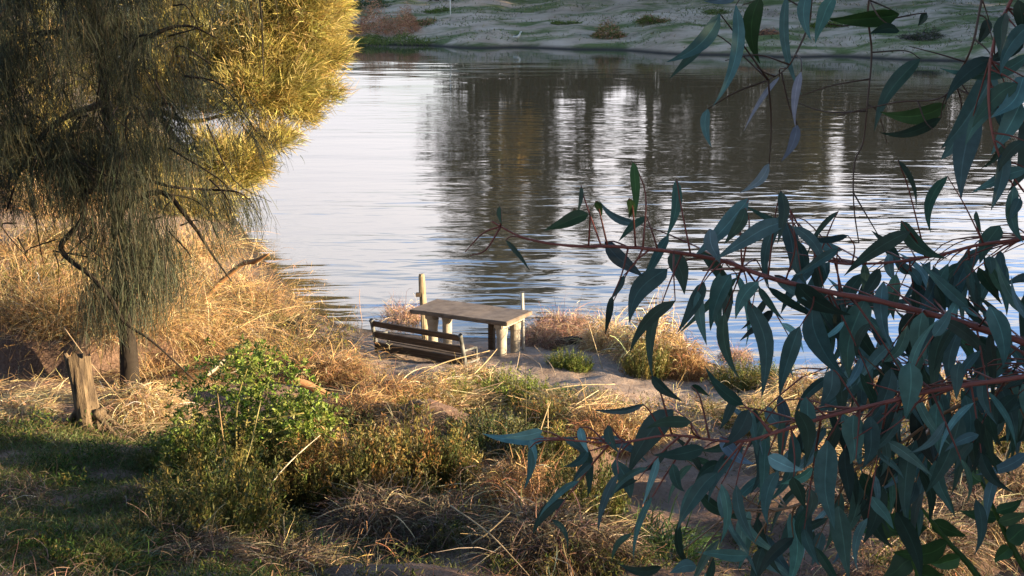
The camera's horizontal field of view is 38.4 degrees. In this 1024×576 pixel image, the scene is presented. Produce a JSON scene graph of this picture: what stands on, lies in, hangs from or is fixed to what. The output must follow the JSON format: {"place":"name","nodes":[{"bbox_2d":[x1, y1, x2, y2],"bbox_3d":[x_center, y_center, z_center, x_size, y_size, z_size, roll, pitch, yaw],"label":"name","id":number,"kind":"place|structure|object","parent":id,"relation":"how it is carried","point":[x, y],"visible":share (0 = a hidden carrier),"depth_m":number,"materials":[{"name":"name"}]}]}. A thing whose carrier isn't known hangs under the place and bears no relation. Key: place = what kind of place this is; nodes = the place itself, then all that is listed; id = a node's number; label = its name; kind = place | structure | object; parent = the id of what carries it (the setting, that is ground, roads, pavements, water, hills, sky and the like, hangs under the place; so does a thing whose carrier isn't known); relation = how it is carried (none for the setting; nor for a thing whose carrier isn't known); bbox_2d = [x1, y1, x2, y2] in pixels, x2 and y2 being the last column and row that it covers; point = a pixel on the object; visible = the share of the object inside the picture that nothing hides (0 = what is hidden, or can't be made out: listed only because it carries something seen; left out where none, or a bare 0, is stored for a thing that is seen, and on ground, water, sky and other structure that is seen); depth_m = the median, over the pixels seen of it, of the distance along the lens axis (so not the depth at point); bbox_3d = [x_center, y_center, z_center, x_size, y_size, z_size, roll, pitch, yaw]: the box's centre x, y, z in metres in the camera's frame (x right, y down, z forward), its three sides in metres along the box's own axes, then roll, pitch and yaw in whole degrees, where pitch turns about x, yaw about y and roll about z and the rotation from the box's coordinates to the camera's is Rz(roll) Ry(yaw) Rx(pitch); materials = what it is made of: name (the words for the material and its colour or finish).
{"place":"outdoors","nodes":[
{"label":"outdoors","id":0,"kind":"place"},
{"bbox_2d":[13,217,77,258],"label":"dry reeds","id":1,"kind":"object","parent":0,"point":[40,222],"visible":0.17,"depth_m":32.26,"materials":[{"name":"plant"}]},
{"bbox_2d":[0,0,1023,575],"bbox_3d":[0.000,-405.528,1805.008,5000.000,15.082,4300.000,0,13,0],"label":"ground","id":2,"kind":"structure","parent":0,"point":[614,12],"depth_m":24.42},
{"bbox_2d":[0,250,67,301],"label":"dry reeds","id":3,"kind":"object","parent":2,"relation":"on","point":[31,271],"visible":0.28,"depth_m":24.86,"materials":[{"name":"plant"}]},
{"bbox_2d":[0,378,72,426],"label":"dry shrub","id":4,"kind":"object","parent":2,"relation":"on","point":[10,408],"visible":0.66,"depth_m":19.39,"materials":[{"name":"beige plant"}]},
{"bbox_2d":[0,372,72,406],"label":"straw heap","id":5,"kind":"object","parent":2,"relation":"on","point":[33,392],"visible":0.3,"depth_m":20.24,"materials":[{"name":"beige plant"}]},
{"bbox_2d":[0,236,102,347],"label":"dry reeds","id":6,"kind":"object","parent":2,"relation":"on","point":[22,296],"visible":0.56,"depth_m":23.07,"materials":[{"name":"beige plant"}]},
{"bbox_2d":[0,211,103,269],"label":"dry reeds","id":7,"kind":"object","parent":2,"relation":"on","point":[34,250],"visible":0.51,"depth_m":31.37,"materials":[{"name":"beige plant"}]},
{"bbox_2d":[0,279,138,368],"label":"dry reeds","id":8,"kind":"object","parent":2,"relation":"on","point":[49,328],"visible":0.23,"depth_m":22.54,"materials":[{"name":"brown plant"}]},
{"bbox_2d":[0,239,183,373],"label":"dry reeds","id":9,"kind":"object","parent":2,"relation":"on","point":[46,308],"visible":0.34,"depth_m":22.73,"materials":[{"name":"beige plant"}]},
{"bbox_2d":[59,352,131,441],"bbox_3d":[-5.369,1.400,18.778,1.036,1.268,0.436,2,13,8],"label":"tree stump","id":10,"kind":"object","parent":2,"relation":"on","point":[80,376],"visible":0.83,"depth_m":18.68,"materials":[{"name":"brown wood"}]},
{"bbox_2d":[1,276,222,378],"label":"dry reeds","id":11,"kind":"object","parent":2,"relation":"on","point":[80,329],"visible":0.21,"depth_m":22.32,"materials":[{"name":"brown plant"}]},
{"bbox_2d":[0,331,227,436],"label":"straw litter","id":12,"kind":"object","parent":2,"relation":"on","point":[68,382],"visible":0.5,"depth_m":21.21,"materials":[{"name":"beige plant"}]},
{"bbox_2d":[61,520,197,575],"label":"grass tuft","id":13,"kind":"object","parent":2,"relation":"on","point":[146,562],"visible":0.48,"depth_m":12.99,"materials":[{"name":"green plant"}]},
{"bbox_2d":[66,368,201,430],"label":"dry shrub","id":14,"kind":"object","parent":2,"relation":"on","point":[131,394],"visible":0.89,"depth_m":19.44,"materials":[{"name":"beige plant"}]},
{"bbox_2d":[39,279,252,369],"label":"dry reeds","id":15,"kind":"object","parent":2,"relation":"on","point":[160,327],"visible":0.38,"depth_m":22.34,"materials":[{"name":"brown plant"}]},
{"bbox_2d":[0,0,304,390],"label":"she oak tree","id":16,"kind":"object","parent":2,"relation":"on","point":[67,171],"visible":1,"depth_m":20.31,"materials":[{"name":"green plant"}]},
{"bbox_2d":[73,215,235,279],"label":"dry reeds","id":17,"kind":"object","parent":2,"relation":"on","point":[197,251],"visible":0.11,"depth_m":31.90,"materials":[{"name":"beige plant"}]},
{"bbox_2d":[0,402,312,575],"bbox_3d":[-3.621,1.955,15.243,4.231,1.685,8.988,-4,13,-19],"label":"ground cover","id":18,"kind":"object","parent":2,"relation":"on","point":[86,535],"visible":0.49,"depth_m":14.64,"materials":[{"name":"green plant"}]},
{"bbox_2d":[131,416,198,475],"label":"saltbush","id":19,"kind":"object","parent":2,"relation":"on","point":[157,449],"visible":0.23,"depth_m":16.90,"materials":[{"name":"green plant"}]},
{"bbox_2d":[115,492,219,548],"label":"saltbush","id":20,"kind":"object","parent":2,"relation":"on","point":[187,527],"visible":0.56,"depth_m":13.75,"materials":[{"name":"green plant"}]},
{"bbox_2d":[41,249,296,356],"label":"dry reeds","id":21,"kind":"object","parent":2,"relation":"on","point":[210,307],"visible":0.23,"depth_m":23.90,"materials":[{"name":"beige plant"}]},
{"bbox_2d":[98,337,243,393],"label":"dry reeds","id":22,"kind":"object","parent":2,"relation":"on","point":[184,374],"visible":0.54,"depth_m":21.93,"materials":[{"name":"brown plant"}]},
{"bbox_2d":[0,244,361,383],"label":"undergrowth","id":23,"kind":"object","parent":2,"relation":"on","point":[294,349],"visible":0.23,"depth_m":24.70,"materials":[{"name":"brown plant"}]},
{"bbox_2d":[0,0,362,221],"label":"she oak tree","id":24,"kind":"object","parent":2,"relation":"on","point":[309,47],"visible":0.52,"depth_m":40.74,"materials":[{"name":"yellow plant"}]},
{"bbox_2d":[91,282,314,379],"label":"dry reeds","id":25,"kind":"object","parent":2,"relation":"on","point":[224,339],"visible":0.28,"depth_m":23.44,"materials":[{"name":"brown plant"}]},
{"bbox_2d":[126,504,284,572],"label":"dry shrub","id":26,"kind":"object","parent":2,"relation":"on","point":[217,544],"visible":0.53,"depth_m":13.23,"materials":[{"name":"brown plant"}]},
{"bbox_2d":[156,412,261,487],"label":"saltbush","id":27,"kind":"object","parent":2,"relation":"on","point":[184,454],"visible":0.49,"depth_m":15.71,"materials":[{"name":"green plant"}]},
{"bbox_2d":[130,437,288,548],"bbox_3d":[-2.926,1.937,14.250,1.558,1.062,1.586,-6,14,-26],"label":"saltbush","id":28,"kind":"object","parent":2,"relation":"on","point":[249,493],"visible":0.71,"depth_m":14.18,"materials":[{"name":"green plant"}]},
{"bbox_2d":[147,210,283,270],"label":"dry reeds","id":29,"kind":"object","parent":2,"relation":"on","point":[200,247],"visible":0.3,"depth_m":33.95,"materials":[{"name":"beige plant"}]},
{"bbox_2d":[147,232,300,315],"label":"dry reeds","id":30,"kind":"object","parent":2,"relation":"on","point":[238,280],"visible":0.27,"depth_m":29.42,"materials":[{"name":"beige plant"}]},
{"bbox_2d":[145,317,319,390],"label":"dry reeds","id":31,"kind":"object","parent":2,"relation":"on","point":[230,352],"visible":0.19,"depth_m":23.24,"materials":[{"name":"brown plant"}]},
{"bbox_2d":[143,334,347,477],"bbox_3d":[-2.889,1.278,16.302,2.176,1.672,1.641,0,13,0],"label":"leafy bush","id":32,"kind":"object","parent":2,"relation":"on","point":[294,423],"visible":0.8,"depth_m":16.18,"materials":[{"name":"green plant"}]},
{"bbox_2d":[180,242,339,314],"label":"dry reeds","id":33,"kind":"object","parent":2,"relation":"on","point":[268,291],"visible":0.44,"depth_m":29.03,"materials":[{"name":"beige plant"}]},
{"bbox_2d":[216,499,319,559],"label":"saltbush","id":34,"kind":"object","parent":2,"relation":"on","point":[293,530],"visible":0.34,"depth_m":14.28,"materials":[{"name":"green plant"}]},
{"bbox_2d":[231,420,320,472],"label":"saltbush","id":35,"kind":"object","parent":2,"relation":"on","point":[269,461],"visible":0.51,"depth_m":16.03,"materials":[{"name":"green plant"}]},
{"bbox_2d":[209,298,358,359],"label":"dry reeds","id":36,"kind":"object","parent":2,"relation":"on","point":[250,339],"visible":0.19,"depth_m":25.55,"materials":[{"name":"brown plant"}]},
{"bbox_2d":[218,283,355,327],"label":"dry reeds","id":37,"kind":"object","parent":2,"relation":"on","point":[289,313],"visible":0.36,"depth_m":28.35,"materials":[{"name":"beige plant"}]},
{"bbox_2d":[206,332,380,390],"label":"dry reeds","id":38,"kind":"object","parent":2,"relation":"on","point":[257,373],"visible":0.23,"depth_m":22.42,"materials":[{"name":"brown plant"}]},
{"bbox_2d":[220,513,370,575],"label":"dry shrub","id":39,"kind":"object","parent":2,"relation":"on","point":[323,552],"visible":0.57,"depth_m":13.68,"materials":[{"name":"brown plant"}]},
{"bbox_2d":[258,438,344,504],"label":"saltbush","id":40,"kind":"object","parent":2,"relation":"on","point":[296,495],"visible":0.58,"depth_m":15.77,"materials":[{"name":"green plant"}]},
{"bbox_2d":[232,308,381,358],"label":"dry reeds","id":41,"kind":"object","parent":2,"relation":"on","point":[306,337],"visible":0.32,"depth_m":25.45,"materials":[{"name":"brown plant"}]},
{"bbox_2d":[259,428,375,507],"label":"dry shrub","id":42,"kind":"object","parent":2,"relation":"on","point":[328,450],"visible":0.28,"depth_m":16.13,"materials":[{"name":"plant"}]},
{"bbox_2d":[251,527,383,575],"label":"grass tuft","id":43,"kind":"object","parent":2,"relation":"on","point":[360,551],"visible":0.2,"depth_m":14.09,"materials":[{"name":"brown plant"}]},
{"bbox_2d":[242,332,408,391],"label":"dry reeds","id":44,"kind":"object","parent":2,"relation":"on","point":[343,356],"visible":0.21,"depth_m":23.37,"materials":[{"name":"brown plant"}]},
{"bbox_2d":[275,340,389,392],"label":"dry shrub","id":45,"kind":"object","parent":2,"relation":"on","point":[314,371],"visible":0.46,"depth_m":22.19,"materials":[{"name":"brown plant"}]},
{"bbox_2d":[278,404,400,517],"bbox_3d":[-1.888,1.838,16.125,1.386,1.240,1.455,-3,13,-12],"label":"saltbush","id":46,"kind":"object","parent":2,"relation":"on","point":[346,474],"visible":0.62,"depth_m":15.91,"materials":[{"name":"green plant"}]},
{"bbox_2d":[302,339,385,392],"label":"dry shrub","id":47,"kind":"object","parent":2,"relation":"on","point":[356,373],"visible":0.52,"depth_m":22.20,"materials":[{"name":"beige plant"}]},
{"bbox_2d":[314,379,401,431],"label":"dry shrub","id":48,"kind":"object","parent":2,"relation":"on","point":[341,401],"visible":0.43,"depth_m":19.86,"materials":[{"name":"beige plant"}]},
{"bbox_2d":[328,400,392,441],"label":"saltbush","id":49,"kind":"object","parent":2,"relation":"on","point":[348,411],"visible":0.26,"depth_m":19.39,"materials":[{"name":"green plant"}]},
{"bbox_2d":[324,361,438,408],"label":"dry shrub","id":50,"kind":"object","parent":2,"relation":"on","point":[393,384],"visible":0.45,"depth_m":20.81,"materials":[{"name":"beige plant"}]},
{"bbox_2d":[344,0,421,35],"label":"dry bush","id":51,"kind":"object","parent":2,"relation":"on","point":[364,24],"visible":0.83,"depth_m":122.08,"materials":[{"name":"brown plant"}]},
{"bbox_2d":[301,456,469,557],"bbox_3d":[-1.285,2.351,14.955,2.156,1.172,2.141,-8,15,-30],"label":"dry shrub","id":52,"kind":"object","parent":2,"relation":"on","point":[353,513],"visible":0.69,"depth_m":14.75,"materials":[{"name":"brown plant"}]},
{"bbox_2d":[348,29,438,46],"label":"green bush","id":53,"kind":"object","parent":2,"relation":"on","point":[376,37],"visible":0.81,"depth_m":118.00,"materials":[{"name":"green plant"}]},
{"bbox_2d":[369,288,420,323],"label":"dry shrub","id":54,"kind":"object","parent":2,"relation":"on","point":[407,316],"visible":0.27,"depth_m":29.06,"materials":[{"name":"brown plant"}]},
{"bbox_2d":[353,397,455,451],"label":"dry shrub","id":55,"kind":"object","parent":2,"relation":"on","point":[395,420],"visible":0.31,"depth_m":19.04,"materials":[{"name":"brown plant"}]},
{"bbox_2d":[341,406,486,507],"bbox_3d":[-1.122,1.818,16.352,1.728,1.107,1.753,8,15,32],"label":"saltbush","id":56,"kind":"object","parent":2,"relation":"on","point":[404,449],"visible":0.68,"depth_m":16.26,"materials":[{"name":"green plant"}]},
{"bbox_2d":[369,318,479,365],"bbox_3d":[-1.471,0.992,24.669,1.921,0.849,0.585,8,15,32],"label":"bench","id":57,"kind":"object","parent":2,"relation":"on","point":[425,349],"visible":0.88,"depth_m":24.50,"materials":[{"name":"paint"}]},
{"bbox_2d":[380,365,474,410],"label":"dry shrub","id":58,"kind":"object","parent":2,"relation":"on","point":[441,383],"visible":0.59,"depth_m":21.07,"materials":[{"name":"beige plant"}]},
{"bbox_2d":[363,468,512,557],"bbox_3d":[-0.719,2.333,14.766,1.705,1.163,1.796,-11,17,-39],"label":"dry shrub","id":59,"kind":"object","parent":2,"relation":"on","point":[444,507],"visible":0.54,"depth_m":14.60,"materials":[{"name":"brown plant"}]},
{"bbox_2d":[407,418,482,483],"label":"saltbush","id":60,"kind":"object","parent":2,"relation":"on","point":[467,449],"visible":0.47,"depth_m":16.50,"materials":[{"name":"green plant"}]},
{"bbox_2d":[423,358,488,405],"bbox_3d":[-0.950,1.474,21.509,1.196,0.862,1.296,-3,13,-13],"label":"straw heap","id":61,"kind":"object","parent":2,"relation":"on","point":[461,375],"visible":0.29,"depth_m":21.49,"materials":[{"name":"beige plant"}]},
{"bbox_2d":[429,357,505,385],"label":"dry shrub","id":62,"kind":"object","parent":2,"relation":"on","point":[469,369],"visible":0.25,"depth_m":22.77,"materials":[{"name":"beige plant"}]},
{"bbox_2d":[409,299,531,355],"bbox_3d":[-0.709,0.876,25.414,1.930,1.024,0.930,7,14,28],"label":"picnic table","id":63,"kind":"object","parent":2,"relation":"on","point":[500,320],"visible":0.79,"depth_m":25.21,"materials":[{"name":"concrete"}]},
{"bbox_2d":[437,381,521,418],"bbox_3d":[-0.562,1.659,21.262,1.542,0.798,1.661,7,14,28],"label":"straw heap","id":64,"kind":"object","parent":2,"relation":"on","point":[480,395],"visible":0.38,"depth_m":21.16,"materials":[{"name":"beige plant"}]},
{"bbox_2d":[442,400,539,462],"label":"saltbush","id":65,"kind":"object","parent":2,"relation":"on","point":[508,428],"visible":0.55,"depth_m":18.74,"materials":[{"name":"green plant"}]},
{"bbox_2d":[273,346,717,467],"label":"undergrowth","id":66,"kind":"object","parent":2,"relation":"on","point":[524,405],"visible":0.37,"depth_m":19.89,"materials":[{"name":"beige plant"}]},
{"bbox_2d":[473,362,545,408],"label":"saltbush","id":67,"kind":"object","parent":2,"relation":"on","point":[488,382],"visible":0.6,"depth_m":21.62,"materials":[{"name":"green plant"}]},
{"bbox_2d":[427,422,594,518],"bbox_3d":[0.184,2.157,15.889,1.982,1.512,1.856,-9,16,-36],"label":"dry shrub","id":68,"kind":"object","parent":2,"relation":"on","point":[531,486],"visible":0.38,"depth_m":15.83,"materials":[{"name":"beige plant"}]},
{"bbox_2d":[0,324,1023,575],"bbox_3d":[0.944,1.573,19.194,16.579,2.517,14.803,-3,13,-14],"label":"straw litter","id":69,"kind":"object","parent":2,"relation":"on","point":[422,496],"visible":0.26,"depth_m":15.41,"materials":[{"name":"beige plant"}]},
{"bbox_2d":[428,475,657,575],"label":"dry shrub","id":70,"kind":"object","parent":2,"relation":"on","point":[518,525],"visible":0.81,"depth_m":13.70,"materials":[{"name":"brown plant"}]},
{"bbox_2d":[509,423,576,473],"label":"saltbush","id":71,"kind":"object","parent":2,"relation":"on","point":[549,448],"visible":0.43,"depth_m":17.75,"materials":[{"name":"green plant"}]},
{"bbox_2d":[513,394,575,431],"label":"saltbush","id":72,"kind":"object","parent":2,"relation":"on","point":[538,409],"visible":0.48,"depth_m":20.12,"materials":[{"name":"green plant"}]},
{"bbox_2d":[508,315,581,350],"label":"dry shrub","id":73,"kind":"object","parent":2,"relation":"on","point":[537,336],"visible":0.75,"depth_m":26.14,"materials":[{"name":"brown plant"}]},
{"bbox_2d":[511,375,592,416],"bbox_3d":[0.685,1.699,20.937,1.438,0.656,1.496,5,14,21],"label":"straw heap","id":74,"kind":"object","parent":2,"relation":"on","point":[555,395],"visible":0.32,"depth_m":20.96,"materials":[{"name":"beige plant"}]},
{"bbox_2d":[509,290,600,339],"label":"dry shrub","id":75,"kind":"object","parent":2,"relation":"on","point":[553,318],"visible":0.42,"depth_m":27.17,"materials":[{"name":"beige plant"}]},
{"bbox_2d":[543,345,584,368],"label":"saltbush","id":76,"kind":"object","parent":2,"relation":"on","point":[558,358],"visible":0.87,"depth_m":24.14,"materials":[{"name":"green plant"}]},
{"bbox_2d":[539,428,630,526],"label":"saltbush","id":77,"kind":"object","parent":2,"relation":"on","point":[601,483],"visible":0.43,"depth_m":14.69,"materials":[{"name":"green plant"}]},
{"bbox_2d":[565,303,635,356],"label":"dry shrub","id":78,"kind":"object","parent":2,"relation":"on","point":[600,338],"visible":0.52,"depth_m":25.63,"materials":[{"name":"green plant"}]},
{"bbox_2d":[539,381,662,459],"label":"dry shrub","id":79,"kind":"object","parent":2,"relation":"on","point":[577,423],"visible":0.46,"depth_m":19.37,"materials":[{"name":"beige plant"}]},
{"bbox_2d":[530,506,672,575],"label":"dry shrub","id":80,"kind":"object","parent":2,"relation":"on","point":[627,550],"visible":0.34,"depth_m":13.78,"materials":[{"name":"beige plant"}]},
{"bbox_2d":[555,381,656,416],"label":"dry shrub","id":81,"kind":"object","parent":2,"relation":"on","point":[592,403],"visible":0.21,"depth_m":20.68,"materials":[{"name":"beige plant"}]},
{"bbox_2d":[242,403,1023,575],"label":"undergrowth","id":82,"kind":"object","parent":2,"relation":"on","point":[868,557],"visible":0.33,"depth_m":13.70,"materials":[{"name":"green plant"}]},
{"bbox_2d":[587,392,681,459],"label":"dry shrub","id":83,"kind":"object","parent":2,"relation":"on","point":[631,419],"visible":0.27,"depth_m":19.41,"materials":[{"name":"beige plant"}]},
{"bbox_2d":[617,336,672,380],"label":"saltbush","id":84,"kind":"object","parent":2,"relation":"on","point":[633,366],"visible":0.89,"depth_m":23.78,"materials":[{"name":"green plant"}]},
{"bbox_2d":[285,404,1021,575],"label":"ground cover","id":85,"kind":"object","parent":2,"relation":"on","point":[415,560],"visible":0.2,"depth_m":14.13,"materials":[{"name":"brown plant"}]},
{"bbox_2d":[592,281,718,374],"bbox_3d":[2.310,0.964,24.702,2.042,2.603,2.076,-10,16,-38],"label":"dry shrub","id":86,"kind":"object","parent":2,"relation":"on","point":[621,346],"visible":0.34,"depth_m":24.58,"materials":[{"name":"beige plant"}]},
{"bbox_2d":[620,493,725,557],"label":"grass tuft","id":87,"kind":"object","parent":2,"relation":"on","point":[670,524],"visible":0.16,"depth_m":14.90,"materials":[{"name":"beige plant"}]},
{"bbox_2d":[621,516,737,572],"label":"grass tuft","id":88,"kind":"object","parent":2,"relation":"on","point":[692,553],"visible":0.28,"depth_m":14.27,"materials":[{"name":"beige plant"}]},
{"bbox_2d":[353,0,1014,54],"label":"grass","id":89,"kind":"structure","parent":2,"relation":"on","point":[567,16],"depth_m":119.96,"materials":[{"name":"green plant"}]},
{"bbox_2d":[656,316,726,382],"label":"dry shrub","id":90,"kind":"object","parent":2,"relation":"on","point":[693,367],"visible":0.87,"depth_m":24.05,"materials":[{"name":"beige plant"}]},
{"bbox_2d":[704,351,760,391],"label":"saltbush","id":91,"kind":"object","parent":2,"relation":"on","point":[748,379],"visible":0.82,"depth_m":23.33,"materials":[{"name":"green plant"}]},
{"bbox_2d":[465,0,1023,575],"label":"eucalyptus tree","id":92,"kind":"object","parent":2,"relation":"on","point":[969,432],"visible":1,"depth_m":3.05,"materials":[{"name":"green plant"}]},
{"bbox_2d":[720,380,798,413],"bbox_3d":[3.612,1.768,21.522,1.598,0.590,1.662,-9,15,-33],"label":"straw heap","id":93,"kind":"object","parent":2,"relation":"on","point":[766,397],"visible":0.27,"depth_m":21.59,"materials":[{"name":"beige plant"}]},
{"bbox_2d":[749,359,822,407],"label":"dry shrub","id":94,"kind":"object","parent":2,"relation":"on","point":[802,386],"visible":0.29,"depth_m":22.46,"materials":[{"name":"beige plant"}]},
{"bbox_2d":[737,422,864,475],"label":"dry shrub","id":95,"kind":"object","parent":2,"relation":"on","point":[774,448],"visible":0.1,"depth_m":17.68,"materials":[{"name":"brown plant"}]},
{"bbox_2d":[641,372,1023,481],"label":"undergrowth","id":96,"kind":"object","parent":2,"relation":"on","point":[731,424],"visible":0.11,"depth_m":20.52,"materials":[{"name":"beige plant"}]},
{"bbox_2d":[813,497,1023,575],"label":"dry shrub","id":97,"kind":"object","parent":2,"relation":"on","point":[969,542],"visible":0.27,"depth_m":14.55,"materials":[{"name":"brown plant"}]},
{"bbox_2d":[864,469,1023,575],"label":"broadleaf plant","id":98,"kind":"object","parent":2,"relation":"on","point":[902,563],"visible":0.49,"depth_m":4.09,"materials":[{"name":"green plant"}]},
{"bbox_2d":[911,464,1023,572],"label":"dry shrub","id":99,"kind":"object","parent":2,"relation":"on","point":[995,524],"visible":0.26,"depth_m":15.59,"materials":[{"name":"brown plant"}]},
{"bbox_2d":[937,441,1023,501],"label":"dry shrub","id":100,"kind":"object","parent":2,"relation":"on","point":[1007,478],"visible":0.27,"depth_m":17.40,"materials":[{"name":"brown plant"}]},
{"bbox_2d":[126,43,1023,391],"bbox_3d":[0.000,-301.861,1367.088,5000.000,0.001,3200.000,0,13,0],"label":"river","id":101,"kind":"structure","parent":0,"point":[406,169],"depth_m":47.86,"materials":[{"name":"grey liquid"}]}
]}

